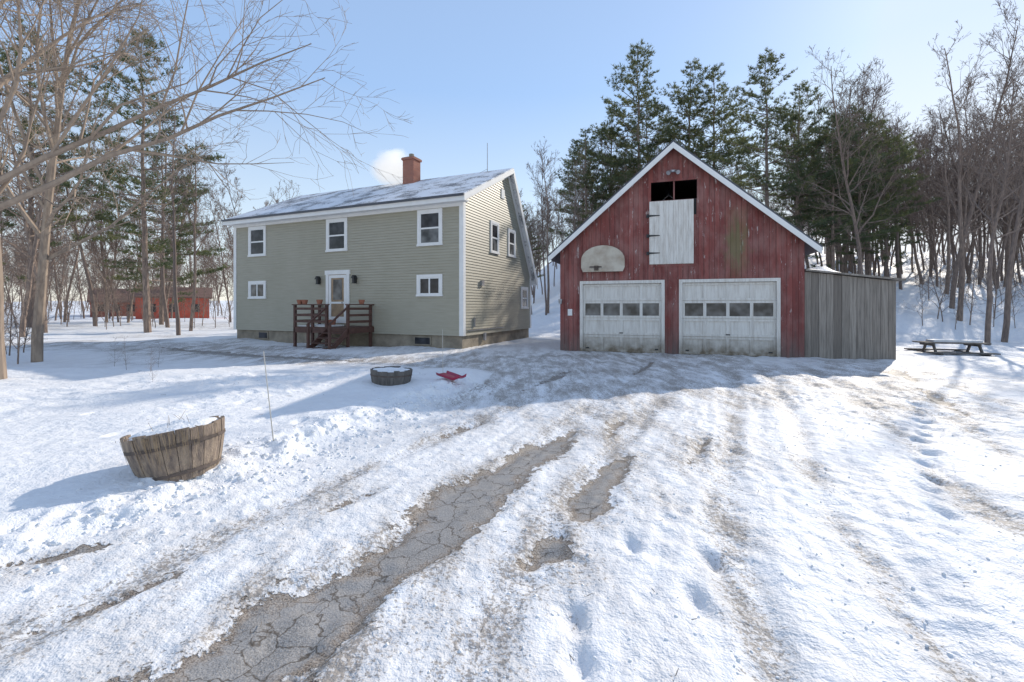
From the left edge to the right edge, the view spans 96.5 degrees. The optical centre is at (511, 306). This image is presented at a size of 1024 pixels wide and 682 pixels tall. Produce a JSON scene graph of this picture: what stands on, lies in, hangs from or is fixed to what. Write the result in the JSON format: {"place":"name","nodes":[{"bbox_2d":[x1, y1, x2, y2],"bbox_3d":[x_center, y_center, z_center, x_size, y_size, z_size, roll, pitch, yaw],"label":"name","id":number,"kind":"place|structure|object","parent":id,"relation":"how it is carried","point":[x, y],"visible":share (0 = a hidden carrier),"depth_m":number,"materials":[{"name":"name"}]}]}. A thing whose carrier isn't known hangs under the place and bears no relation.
{"place":"outdoors","nodes":[
{"label":"outdoors","id":0,"kind":"place"},
{"bbox_2d":[0,252,1023,681],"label":"snow ground","id":1,"kind":"structure","parent":0,"point":[334,600],"depth_m":3.33,"materials":[{"name":"white snow"}]},
{"bbox_2d":[0,84,39,217],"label":"bare tree","id":2,"kind":"object","parent":1,"relation":"on","point":[13,185],"visible":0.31,"depth_m":26.43,"materials":[{"name":"plant"}]},
{"bbox_2d":[0,142,43,196],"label":"bare tree","id":3,"kind":"object","parent":1,"relation":"on","point":[17,178],"visible":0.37,"depth_m":22.82,"materials":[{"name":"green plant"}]},
{"bbox_2d":[0,68,67,332],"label":"bare tree","id":4,"kind":"object","parent":1,"relation":"on","point":[28,236],"visible":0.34,"depth_m":24.01,"materials":[{"name":"plant"}]},
{"bbox_2d":[0,15,123,327],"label":"pine tree","id":5,"kind":"object","parent":1,"relation":"on","point":[30,212],"visible":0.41,"depth_m":27.09,"materials":[{"name":"green plant"}]},
{"bbox_2d":[15,87,117,325],"bbox_3d":[-27.199,-6.005,27.910,4.670,15.087,4.524,0,0,41],"label":"bare tree","id":6,"kind":"object","parent":1,"relation":"on","point":[94,314],"visible":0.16,"depth_m":27.87,"materials":[{"name":"plant"}]},
{"bbox_2d":[1,47,148,336],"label":"bare tree","id":7,"kind":"object","parent":1,"relation":"on","point":[34,248],"visible":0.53,"depth_m":20.49,"materials":[{"name":"plant"}]},
{"bbox_2d":[87,288,134,316],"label":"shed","id":8,"kind":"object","parent":1,"relation":"on","point":[123,306],"visible":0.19,"depth_m":60.30,"materials":[{"name":"red wood"}]},
{"bbox_2d":[98,304,134,310],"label":"windows","id":9,"kind":"structure","parent":8,"relation":"in","point":[128,305],"depth_m":60.14,"materials":[{"name":"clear glass"}]},
{"bbox_2d":[28,25,227,332],"bbox_3d":[-20.952,-6.938,26.048,7.062,17.502,7.862,0,0,4],"label":"pine tree","id":10,"kind":"object","parent":1,"relation":"on","point":[144,182],"visible":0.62,"depth_m":25.36,"materials":[{"name":"green plant"}]},
{"bbox_2d":[0,0,262,361],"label":"bare maple tree","id":11,"kind":"object","parent":1,"relation":"on","point":[43,235],"visible":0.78,"depth_m":12.01,"materials":[{"name":"brown plant"}]},
{"bbox_2d":[87,132,228,324],"bbox_3d":[-25.174,-5.408,33.033,7.470,14.083,8.341,0,0,23],"label":"pine tree","id":12,"kind":"object","parent":1,"relation":"on","point":[133,264],"visible":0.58,"depth_m":32.46,"materials":[{"name":"green plant"}]},
{"bbox_2d":[129,68,206,334],"bbox_3d":[-17.748,-5.054,23.630,3.449,13.770,3.801,0,0,-37],"label":"bare tree","id":13,"kind":"object","parent":1,"relation":"on","point":[176,307],"visible":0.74,"depth_m":23.69,"materials":[{"name":"plant"}]},
{"bbox_2d":[136,92,207,327],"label":"bare tree","id":14,"kind":"object","parent":1,"relation":"on","point":[166,317],"visible":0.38,"depth_m":28.81,"materials":[{"name":"plant"}]},
{"bbox_2d":[120,413,225,481],"bbox_3d":[-2.893,1.189,3.951,0.735,0.548,0.740,-9,-2,-11],"label":"half barrel planter","id":15,"kind":"object","parent":1,"relation":"on","point":[193,445],"visible":0.99,"depth_m":3.72,"materials":[{"name":"wood"}]},
{"bbox_2d":[134,286,212,318],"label":"red farmhouse","id":16,"kind":"object","parent":1,"relation":"on","point":[138,314],"visible":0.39,"depth_m":50.59,"materials":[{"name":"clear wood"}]},
{"bbox_2d":[150,304,199,311],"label":"windows","id":17,"kind":"structure","parent":16,"relation":"in","point":[154,308],"depth_m":49.95,"materials":[{"name":"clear glass"}]},
{"bbox_2d":[167,122,230,330],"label":"bare tree","id":18,"kind":"object","parent":1,"relation":"on","point":[194,276],"visible":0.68,"depth_m":27.16,"materials":[{"name":"plant"}]},
{"bbox_2d":[0,0,413,379],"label":"bare maple tree","id":19,"kind":"object","parent":1,"relation":"on","point":[9,176],"visible":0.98,"depth_m":8.82,"materials":[{"name":"brown plant"}]},
{"bbox_2d":[263,351,273,440],"bbox_3d":[-2.450,0.953,4.611,0.111,1.006,0.012,0,0,-10],"label":"driveway marker","id":20,"kind":"object","parent":1,"relation":"on","point":[268,397],"visible":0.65,"depth_m":4.61,"materials":[{"name":"white plastic"}]},
{"bbox_2d":[283,179,299,199],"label":"bare tree","id":21,"kind":"object","parent":1,"relation":"on","point":[292,188],"visible":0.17,"depth_m":31.04,"materials":[{"name":"brown plant"}]},
{"bbox_2d":[292,300,373,348],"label":"entry deck","id":22,"kind":"structure","parent":1,"relation":"on","point":[327,329],"depth_m":16.98,"materials":[{"name":"wood"}]},
{"bbox_2d":[237,328,528,348],"bbox_3d":[-5.889,1.550,21.611,11.780,1.100,6.540,0,0,23],"label":"foundation","id":23,"kind":"object","parent":1,"relation":"on","point":[395,340],"visible":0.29,"depth_m":18.06,"materials":[{"name":"concrete"}]},
{"bbox_2d":[258,331,268,338],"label":"basement window frame","id":24,"kind":"object","parent":23,"relation":"attached to","point":[264,332],"visible":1,"depth_m":20.17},
{"bbox_2d":[259,332,266,337],"bbox_3d":[-11.010,1.260,20.210,0.500,0.240,0.020,0,0,23],"label":"basement window","id":25,"kind":"structure","parent":24,"relation":"in","point":[262,335],"depth_m":20.21,"materials":[{"name":"glass"}]},
{"bbox_2d":[233,202,530,335],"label":"corner boards","id":26,"kind":"object","parent":23,"relation":"on","point":[462,268],"visible":0.71,"depth_m":16.67,"materials":[{"name":"white paint"}]},
{"bbox_2d":[226,199,468,225],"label":"soffit","id":27,"kind":"structure","parent":26,"relation":"attached to","point":[465,200],"depth_m":17.95,"materials":[{"name":"white paint"}]},
{"bbox_2d":[414,336,431,344],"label":"basement window frame","id":28,"kind":"object","parent":23,"relation":"attached to","point":[423,337],"visible":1,"depth_m":16.87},
{"bbox_2d":[415,337,429,343],"bbox_3d":[-3.317,1.260,16.900,0.650,0.240,0.020,0,0,23],"label":"basement window","id":29,"kind":"structure","parent":28,"relation":"in","point":[419,340],"depth_m":16.89,"materials":[{"name":"glass"}]},
{"bbox_2d":[370,366,412,385],"bbox_3d":[-2.243,1.320,8.502,0.767,0.358,0.758,2,-1,-29],"label":"half barrel planter","id":30,"kind":"object","parent":1,"relation":"on","point":[390,375],"visible":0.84,"depth_m":8.23,"materials":[{"name":"brown wood"}]},
{"bbox_2d":[436,371,465,379],"bbox_3d":[-1.121,1.257,8.494,0.260,0.130,0.720,-5,7,-40],"label":"plastic sled","id":31,"kind":"object","parent":1,"relation":"on","point":[449,375],"visible":1,"depth_m":8.51,"materials":[{"name":"red plastic"}]},
{"bbox_2d":[0,368,1021,681],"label":"snow chunks","id":32,"kind":"object","parent":1,"relation":"on","point":[120,522],"visible":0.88,"depth_m":3.62,"materials":[{"name":"white snow"}]},
{"bbox_2d":[0,57,1023,322],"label":"distant forest","id":33,"kind":"object","parent":1,"relation":"on","point":[940,215],"visible":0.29,"depth_m":38.51,"materials":[{"name":"brown plant"}]},
{"bbox_2d":[1,219,1023,363],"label":"shrub thicket","id":34,"kind":"object","parent":1,"relation":"on","point":[12,306],"visible":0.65,"depth_m":27.99,"materials":[{"name":"brown plant"}]},
{"bbox_2d":[522,203,549,287],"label":"pine tree","id":35,"kind":"object","parent":1,"relation":"on","point":[532,240],"visible":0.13,"depth_m":43.91,"materials":[{"name":"green plant"}]},
{"bbox_2d":[531,137,569,313],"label":"bare tree","id":36,"kind":"object","parent":1,"relation":"on","point":[548,263],"visible":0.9,"depth_m":32.73,"materials":[{"name":"brown plant"}]},
{"bbox_2d":[552,143,605,222],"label":"pine tree","id":37,"kind":"object","parent":1,"relation":"on","point":[583,204],"visible":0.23,"depth_m":46.35,"materials":[{"name":"green plant"}]},
{"bbox_2d":[559,148,599,231],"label":"bare tree","id":38,"kind":"object","parent":1,"relation":"on","point":[575,204],"visible":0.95,"depth_m":34.87,"materials":[{"name":"brown plant"}]},
{"bbox_2d":[546,128,620,236],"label":"pine tree","id":39,"kind":"object","parent":1,"relation":"on","point":[585,176],"visible":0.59,"depth_m":40.22,"materials":[{"name":"green plant"}]},
{"bbox_2d":[572,103,642,226],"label":"pine tree","id":40,"kind":"object","parent":1,"relation":"on","point":[609,188],"visible":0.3,"depth_m":42.11,"materials":[{"name":"green plant"}]},
{"bbox_2d":[594,142,645,207],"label":"pine tree","id":41,"kind":"object","parent":1,"relation":"on","point":[624,162],"visible":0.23,"depth_m":38.23,"materials":[{"name":"green plant"}]},
{"bbox_2d":[586,38,681,182],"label":"pine tree","id":42,"kind":"object","parent":1,"relation":"on","point":[637,109],"visible":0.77,"depth_m":40.04,"materials":[{"name":"green plant"}]},
{"bbox_2d":[612,92,682,192],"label":"pine tree","id":43,"kind":"object","parent":1,"relation":"on","point":[645,130],"visible":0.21,"depth_m":45.01,"materials":[{"name":"green plant"}]},
{"bbox_2d":[548,140,822,357],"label":"red barn garage","id":44,"kind":"structure","parent":1,"relation":"on","point":[673,247],"depth_m":14.45,"materials":[{"name":"red painted wood"},{"name":"white painted wood"},{"name":"glass"}]},
{"bbox_2d":[583,283,660,352],"bbox_3d":[3.623,0.395,15.141,2.520,2.310,0.040,0,0,18],"label":"garage door panel","id":45,"kind":"structure","parent":44,"relation":"in","point":[609,292],"depth_m":15.14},
{"bbox_2d":[585,303,658,315],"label":"garage door windows","id":46,"kind":"structure","parent":44,"relation":"in","point":[629,309],"depth_m":15.08,"materials":[{"name":"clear glass"}]},
{"bbox_2d":[682,281,775,356],"bbox_3d":[6.678,0.395,14.155,2.640,2.310,0.040,0,0,18],"label":"garage door panel","id":47,"kind":"structure","parent":44,"relation":"in","point":[759,290],"depth_m":14.11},
{"bbox_2d":[685,303,772,315],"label":"garage door windows","id":48,"kind":"structure","parent":44,"relation":"in","point":[691,309],"depth_m":14.10,"materials":[{"name":"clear glass"}]},
{"bbox_2d":[627,58,760,170],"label":"pine tree","id":49,"kind":"object","parent":1,"relation":"on","point":[686,101],"visible":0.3,"depth_m":40.69,"materials":[{"name":"green plant"}]},
{"bbox_2d":[660,62,775,201],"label":"pine tree","id":50,"kind":"object","parent":1,"relation":"on","point":[728,129],"visible":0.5,"depth_m":41.23,"materials":[{"name":"green plant"}]},
{"bbox_2d":[709,47,833,226],"bbox_3d":[17.126,-8.748,30.802,7.496,16.688,6.734,0,0,-27],"label":"pine tree","id":51,"kind":"object","parent":1,"relation":"on","point":[747,118],"visible":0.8,"depth_m":29.87,"materials":[{"name":"green plant"}]},
{"bbox_2d":[739,79,881,260],"bbox_3d":[19.347,-7.908,31.127,7.790,14.686,8.699,0,0,-32],"label":"pine tree","id":52,"kind":"object","parent":1,"relation":"on","point":[816,223],"visible":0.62,"depth_m":30.04,"materials":[{"name":"green plant"}]},
{"bbox_2d":[785,107,887,270],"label":"pine tree","id":53,"kind":"object","parent":1,"relation":"on","point":[833,257],"visible":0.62,"depth_m":29.71,"materials":[{"name":"green plant"}]},
{"bbox_2d":[799,113,874,272],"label":"pine tree","id":54,"kind":"object","parent":1,"relation":"on","point":[839,247],"visible":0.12,"depth_m":35.88,"materials":[{"name":"green plant"}]},
{"bbox_2d":[787,45,918,274],"bbox_3d":[17.859,-6.747,24.169,5.571,14.662,4.733,0,0,-17],"label":"bare tree","id":55,"kind":"object","parent":1,"relation":"on","point":[855,224],"visible":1,"depth_m":24.23,"materials":[{"name":"brown plant"}]},
{"bbox_2d":[805,266,905,359],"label":"plank shed","id":56,"kind":"structure","parent":1,"relation":"on","point":[850,316],"depth_m":13.19,"materials":[{"name":"grey wood"}]},
{"bbox_2d":[815,103,916,273],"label":"pine tree","id":57,"kind":"object","parent":1,"relation":"on","point":[893,162],"visible":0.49,"depth_m":30.14,"materials":[{"name":"green plant"}]},
{"bbox_2d":[820,122,916,263],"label":"pine tree","id":58,"kind":"object","parent":1,"relation":"on","point":[901,225],"visible":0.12,"depth_m":38.85,"materials":[{"name":"green plant"}]},
{"bbox_2d":[828,118,941,276],"bbox_3d":[26.893,-7.383,32.955,6.670,12.574,7.448,0,0,16],"label":"pine tree","id":59,"kind":"object","parent":1,"relation":"on","point":[885,237],"visible":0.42,"depth_m":32.40,"materials":[{"name":"green plant"}]},
{"bbox_2d":[869,129,936,251],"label":"pine tree","id":60,"kind":"object","parent":1,"relation":"on","point":[898,198],"visible":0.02,"depth_m":43.10,"materials":[{"name":"green plant"}]},
{"bbox_2d":[904,339,1000,356],"bbox_3d":[14.009,1.464,14.636,1.700,0.800,1.575,0,0,14],"label":"picnic table","id":61,"kind":"object","parent":1,"relation":"on","point":[968,343],"visible":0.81,"depth_m":14.42,"materials":[{"name":"wood"}]},
{"bbox_2d":[920,19,1023,320],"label":"bare tree","id":62,"kind":"object","parent":1,"relation":"on","point":[961,241],"visible":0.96,"depth_m":23.24,"materials":[{"name":"brown plant"}]},
{"bbox_2d":[922,15,1023,342],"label":"bare tree","id":63,"kind":"object","parent":1,"relation":"on","point":[1007,316],"visible":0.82,"depth_m":19.86,"materials":[{"name":"brown plant"}]},
{"bbox_2d":[923,0,1023,308],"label":"bare tree","id":64,"kind":"object","parent":1,"relation":"on","point":[972,203],"visible":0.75,"depth_m":24.42,"materials":[{"name":"brown plant"}]},
{"bbox_2d":[949,36,1023,344],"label":"bare tree","id":65,"kind":"object","parent":1,"relation":"on","point":[987,333],"visible":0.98,"depth_m":18.13,"materials":[{"name":"brown plant"}]},
{"bbox_2d":[988,84,1023,203],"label":"bare tree","id":66,"kind":"object","parent":1,"relation":"on","point":[1012,196],"visible":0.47,"depth_m":24.37,"materials":[{"name":"brown plant"}]},
{"bbox_2d":[995,33,1023,164],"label":"bare maple tree","id":67,"kind":"object","parent":1,"relation":"on","point":[1015,110],"visible":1,"depth_m":11.62,"materials":[{"name":"brown plant"}]},
{"bbox_2d":[0,0,1023,301],"label":"sky","id":68,"kind":"structure","parent":0,"point":[509,76],"materials":[{"name":"blue"}]},
{"bbox_2d":[115,368,1016,675],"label":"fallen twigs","id":69,"kind":"object","parent":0,"point":[557,520],"visible":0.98,"depth_m":3.10,"materials":[{"name":"brown wood"}]},
{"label":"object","id":70,"kind":"object","parent":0,"visible":0},
{"bbox_2d":[236,206,458,335],"bbox_3d":[-7.211,-1.404,18.540,11.900,4.888,0.026,0,0,23],"label":"front siding","id":71,"kind":"object","parent":70,"relation":"attached to","point":[385,259],"visible":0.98,"depth_m":17.91,"materials":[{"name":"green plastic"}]},
{"bbox_2d":[247,226,266,256],"bbox_3d":[-11.308,-2.895,20.276,1.140,1.330,0.075,0,0,23],"label":"window frame","id":72,"kind":"object","parent":71,"relation":"attached to","point":[263,241],"visible":1,"depth_m":20.27,"materials":[{"name":"white paint"}]},
{"bbox_2d":[251,242,262,253],"bbox_3d":[-11.302,-2.595,20.291,0.790,0.500,0.013,0,0,23],"label":"window lower glass","id":73,"kind":"object","parent":72,"relation":"attached to","point":[256,248],"visible":1,"depth_m":20.28,"materials":[{"name":"glass"}]},
{"bbox_2d":[251,229,262,241],"bbox_3d":[-11.303,-3.155,20.288,0.790,0.500,0.021,0,0,23],"label":"window upper glass","id":74,"kind":"object","parent":72,"relation":"attached to","point":[256,235],"visible":1,"depth_m":20.30,"materials":[{"name":"glass"}]},
{"bbox_2d":[247,281,266,298],"bbox_3d":[-11.308,-0.745,20.276,1.140,0.790,0.075,0,0,23],"label":"window frame","id":75,"kind":"object","parent":71,"relation":"attached to","point":[250,283],"visible":1,"depth_m":20.26,"materials":[{"name":"white paint"}]},
{"bbox_2d":[251,284,262,295],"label":"window glass","id":76,"kind":"object","parent":75,"relation":"attached to","point":[260,290],"visible":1,"depth_m":20.25,"materials":[{"name":"glass"}]},
{"bbox_2d":[315,276,320,283],"bbox_3d":[-7.960,-1.085,18.746,0.180,0.330,0.200,0,0,23],"label":"lantern","id":77,"kind":"object","parent":71,"relation":"attached to","point":[318,279],"visible":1,"depth_m":18.71,"materials":[{"name":"black metal"}]},
{"bbox_2d":[325,217,347,251],"bbox_3d":[-7.083,-2.895,18.458,1.140,1.330,0.075,0,0,23],"label":"window frame","id":78,"kind":"object","parent":71,"relation":"attached to","point":[345,234],"visible":1,"depth_m":18.41,"materials":[{"name":"white paint"}]},
{"bbox_2d":[329,222,343,234],"bbox_3d":[-7.077,-3.155,18.470,0.790,0.500,0.020,0,0,23],"label":"window upper glass","id":79,"kind":"object","parent":78,"relation":"attached to","point":[336,228],"visible":1,"depth_m":18.46,"materials":[{"name":"glass"}]},
{"bbox_2d":[329,236,343,248],"bbox_3d":[-7.076,-2.595,18.473,0.790,0.500,0.015,0,0,23],"label":"window lower glass","id":80,"kind":"object","parent":78,"relation":"attached to","point":[336,242],"visible":1,"depth_m":18.47,"materials":[{"name":"grey glass"}]},
{"bbox_2d":[325,270,350,303],"bbox_3d":[-7.037,-0.385,18.438,1.300,2.170,0.075,0,0,23],"label":"door casing","id":81,"kind":"object","parent":71,"relation":"attached to","point":[335,272],"depth_m":18.33,"materials":[{"name":"white paint"}]},
{"bbox_2d":[331,274,345,323],"bbox_3d":[-7.028,-0.310,18.459,0.940,1.980,0.031,0,0,23],"label":"door back","id":82,"kind":"structure","parent":81,"relation":"attached to","point":[336,309],"depth_m":18.45,"materials":[{"name":"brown wood"}]},
{"bbox_2d":[329,275,345,322],"bbox_3d":[-7.038,-0.310,18.436,0.900,1.940,0.020,0,0,23],"label":"storm door","id":83,"kind":"structure","parent":82,"relation":"attached to","point":[340,319],"depth_m":18.40,"materials":[{"name":"white paint"}]},
{"bbox_2d":[333,279,341,299],"bbox_3d":[-7.036,-0.690,18.441,0.460,0.820,0.011,0,0,23],"label":"door glass","id":84,"kind":"object","parent":82,"relation":"attached to","point":[337,289],"visible":1,"depth_m":18.44,"materials":[{"name":"glass"}]},
{"bbox_2d":[351,275,356,282],"bbox_3d":[-6.215,-1.085,17.995,0.180,0.330,0.200,0,0,23],"label":"lantern","id":85,"kind":"object","parent":71,"relation":"attached to","point":[354,278],"visible":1,"depth_m":17.95,"materials":[{"name":"black metal"}]},
{"bbox_2d":[416,208,442,246],"bbox_3d":[-3.009,-2.895,16.705,1.110,1.330,0.075,0,0,23],"label":"window frame","id":86,"kind":"object","parent":71,"relation":"attached to","point":[440,223],"visible":1,"depth_m":16.66,"materials":[{"name":"white paint"}]},
{"bbox_2d":[421,213,437,227],"bbox_3d":[-3.003,-3.155,16.717,0.760,0.500,0.021,0,0,23],"label":"window upper glass","id":87,"kind":"object","parent":86,"relation":"attached to","point":[429,220],"visible":1,"depth_m":16.71,"materials":[{"name":"glass"}]},
{"bbox_2d":[421,228,437,242],"bbox_3d":[-3.002,-2.595,16.720,0.760,0.500,0.013,0,0,23],"label":"window lower glass","id":88,"kind":"object","parent":86,"relation":"attached to","point":[429,235],"visible":1,"depth_m":16.72,"materials":[{"name":"glass"}]},
{"bbox_2d":[416,274,442,295],"bbox_3d":[-3.022,-0.780,16.711,1.140,0.800,0.075,0,0,23],"label":"window frame","id":89,"kind":"object","parent":71,"relation":"attached to","point":[434,276],"visible":1,"depth_m":16.70,"materials":[{"name":"white paint"}]},
{"bbox_2d":[420,278,437,292],"bbox_3d":[-3.017,-0.760,16.725,0.790,0.530,0.016,0,0,23],"label":"window glass","id":90,"kind":"object","parent":89,"relation":"attached to","point":[424,285],"visible":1,"depth_m":16.70,"materials":[{"name":"black glass"}]},
{"bbox_2d":[228,168,512,218],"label":"roof front","id":91,"kind":"structure","parent":70,"relation":"attached to","point":[464,183],"depth_m":19.67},
{"bbox_2d":[401,156,421,183],"bbox_3d":[-4.690,-6.000,21.361,0.700,1.800,0.650,0,0,23],"label":"chimney stack","id":92,"kind":"object","parent":91,"relation":"on","point":[411,167],"visible":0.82,"depth_m":21.12,"materials":[{"name":"red brick"}]},
{"bbox_2d":[480,143,487,172],"bbox_3d":[-1.296,-6.521,20.139,0.501,1.457,0.036,0,0,-27],"label":"antenna","id":93,"kind":"object","parent":91,"relation":"on","point":[487,158],"visible":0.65,"depth_m":20.23,"materials":[{"name":"grey metal"}]},
{"bbox_2d":[222,168,537,288],"bbox_3d":[-5.909,-3.415,21.597,12.475,5.110,7.380,0,0,23],"label":"rake and fascia","id":94,"kind":"object","parent":70,"relation":"attached to","point":[481,188],"visible":0.97,"depth_m":18.54,"materials":[{"name":"white paint"}]},
{"bbox_2d":[221,193,463,221],"bbox_3d":[-7.382,-3.880,18.180,12.470,0.080,0.058,0,0,23],"label":"drip edge","id":95,"kind":"object","parent":94,"relation":"attached to","point":[370,204],"visible":1,"depth_m":17.68,"materials":[{"name":"metal"}]},
{"bbox_2d":[466,178,529,335],"bbox_3d":[-0.412,-2.340,19.254,0.026,6.760,6.660,0,0,23],"label":"gable siding","id":96,"kind":"object","parent":70,"relation":"attached to","point":[494,301],"visible":0.9,"depth_m":18.48,"materials":[{"name":"beige wood"}]},
{"bbox_2d":[468,280,503,339],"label":"utility boxes","id":97,"kind":"object","parent":96,"relation":"attached to","point":[482,284],"visible":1,"depth_m":17.39,"materials":[{"name":"grey metal"}]},
{"bbox_2d":[490,220,499,254],"bbox_3d":[-0.694,-2.800,18.537,0.075,1.300,0.820,0,0,23],"label":"gable window frame","id":98,"kind":"object","parent":96,"relation":"attached to","point":[492,222],"visible":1,"depth_m":18.47,"materials":[{"name":"white wood"}]},
{"bbox_2d":[492,225,496,237],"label":"gable window upper glass","id":99,"kind":"object","parent":98,"relation":"in","point":[494,230],"visible":1,"depth_m":18.51,"materials":[{"name":"glass"}]},
{"bbox_2d":[492,238,496,250],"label":"gable window lower glass","id":100,"kind":"object","parent":98,"relation":"in","point":[494,244],"visible":1,"depth_m":18.52,"materials":[{"name":"grey glass"}]},
{"bbox_2d":[501,188,504,198],"bbox_3d":[-0.393,-4.750,19.267,0.050,0.400,0.300,0,0,23],"label":"gable vent","id":101,"kind":"object","parent":96,"relation":"attached to","point":[502,193],"visible":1,"depth_m":19.22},
{"bbox_2d":[508,228,515,257],"bbox_3d":[-0.006,-2.790,20.135,0.075,1.220,0.840,0,0,23],"label":"gable window frame","id":102,"kind":"object","parent":96,"relation":"attached to","point":[509,243],"visible":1,"depth_m":20.09,"materials":[{"name":"white wood"}]},
{"bbox_2d":[510,233,513,243],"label":"gable window upper glass","id":103,"kind":"object","parent":102,"relation":"in","point":[511,237],"visible":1,"depth_m":20.16,"materials":[{"name":"glass"}]},
{"bbox_2d":[510,244,513,254],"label":"gable window lower glass","id":104,"kind":"object","parent":102,"relation":"in","point":[511,249],"visible":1,"depth_m":20.17,"materials":[{"name":"glass"}]},
{"bbox_2d":[521,287,528,308],"bbox_3d":[0.597,-0.415,21.536,0.075,1.030,0.890,0,0,23],"label":"gable window frame","id":105,"kind":"object","parent":96,"relation":"attached to","point":[522,298],"visible":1,"depth_m":21.36,"materials":[{"name":"white wood"}]},
{"bbox_2d":[523,290,526,297],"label":"gable window upper glass","id":106,"kind":"object","parent":105,"relation":"in","point":[524,293],"visible":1,"depth_m":21.59,"materials":[{"name":"glass"}]},
{"bbox_2d":[510,174,535,284],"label":"roof trim","id":107,"kind":"structure","parent":70,"relation":"attached to","point":[533,281],"depth_m":21.16,"materials":[{"name":"white wood"}]}
]}

